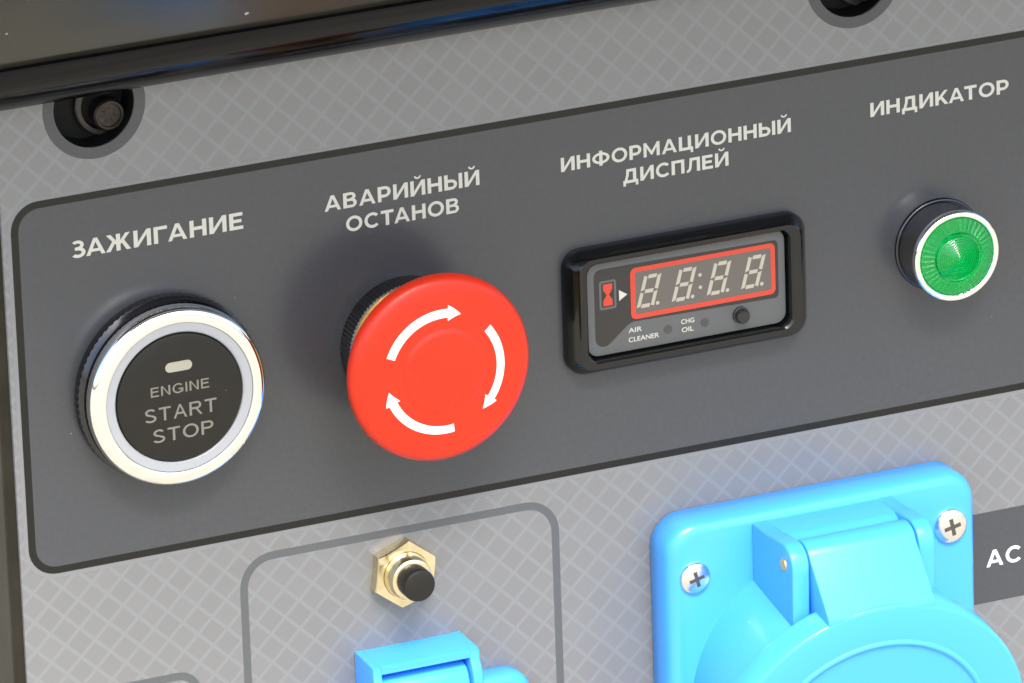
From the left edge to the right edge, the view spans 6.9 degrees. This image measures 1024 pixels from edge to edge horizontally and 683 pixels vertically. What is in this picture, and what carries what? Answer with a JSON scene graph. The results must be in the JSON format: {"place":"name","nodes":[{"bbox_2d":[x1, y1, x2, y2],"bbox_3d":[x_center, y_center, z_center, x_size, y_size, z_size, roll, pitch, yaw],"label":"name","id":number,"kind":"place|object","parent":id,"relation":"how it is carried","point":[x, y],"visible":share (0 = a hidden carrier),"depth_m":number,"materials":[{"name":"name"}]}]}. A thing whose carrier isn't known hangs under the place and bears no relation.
{"place":"outdoors","nodes":[
{"label":"outdoors","id":0,"kind":"place"},
{"bbox_2d":[0,140,67,682],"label":"generator enclosure","id":1,"kind":"object","parent":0,"point":[12,663],"depth_m":1.67,"materials":[{"name":"grey metal"}]},
{"bbox_2d":[0,0,655,110],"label":"fuel tank","id":2,"kind":"object","parent":1,"relation":"on","point":[51,51],"visible":1,"depth_m":1.63,"materials":[{"name":"black metal"}]},
{"bbox_2d":[0,0,1023,682],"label":"control panel","id":3,"kind":"object","parent":1,"relation":"attached to","point":[290,214],"visible":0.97,"depth_m":1.69,"materials":[{"name":"grey"}]},
{"bbox_2d":[53,89,132,146],"bbox_3d":[-0.081,-0.046,1.645,0.018,0.017,0.006,-10,22,-22],"label":"mounting bolt","id":4,"kind":"object","parent":3,"relation":"attached to","point":[95,120],"visible":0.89,"depth_m":1.65,"materials":[{"name":"black"}]},
{"bbox_2d":[74,292,264,484],"bbox_3d":[-0.066,0.010,1.663,0.038,0.038,0.008,-10,22,-22],"label":"start button","id":5,"kind":"object","parent":3,"relation":"attached to","point":[174,393],"visible":1,"depth_m":1.66,"materials":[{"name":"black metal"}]},
{"bbox_2d":[370,536,435,607],"bbox_3d":[-0.020,0.047,1.696,0.013,0.014,0.010,-10,22,-22],"label":"breaker button","id":6,"kind":"object","parent":3,"relation":"attached to","point":[403,570],"visible":1,"depth_m":1.70,"materials":[{"name":"gold metal"}]},
{"bbox_2d":[340,273,528,460],"bbox_3d":[-0.017,0.003,1.675,0.039,0.038,0.022,-10,22,-22],"label":"emergency stop button","id":7,"kind":"object","parent":3,"relation":"attached to","point":[435,366],"visible":1,"depth_m":1.67,"materials":[{"name":"red plastic"}]},
{"bbox_2d":[355,631,528,682],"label":"household socket","id":8,"kind":"object","parent":3,"relation":"attached to","point":[453,657],"visible":1,"depth_m":1.70,"materials":[{"name":"blue plastic"}]},
{"bbox_2d":[561,211,806,373],"bbox_3d":[0.035,-0.009,1.705,0.053,0.026,0.005,-10,22,-22],"label":"information display","id":9,"kind":"object","parent":3,"relation":"attached to","point":[679,293],"visible":1,"depth_m":1.70,"materials":[{"name":"black plastic"}]},
{"bbox_2d":[650,461,1021,682],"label":"power socket","id":10,"kind":"object","parent":3,"relation":"attached to","point":[867,578],"visible":1,"depth_m":1.72,"materials":[{"name":"blue plastic"}]},
{"bbox_2d":[820,0,878,16],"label":"mounting bolt","id":11,"kind":"object","parent":3,"relation":"attached to","point":[847,8],"visible":1,"depth_m":1.71,"materials":[{"name":"black"}]},
{"bbox_2d":[895,198,998,300],"bbox_3d":[0.088,-0.018,1.724,0.020,0.020,0.010,-10,22,-22],"label":"indicator lamp","id":12,"kind":"object","parent":3,"relation":"attached to","point":[946,249],"visible":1,"depth_m":1.72,"materials":[{"name":"green translucent plastic"},{"name":"chrome"},{"name":"black plastic"}]}
]}

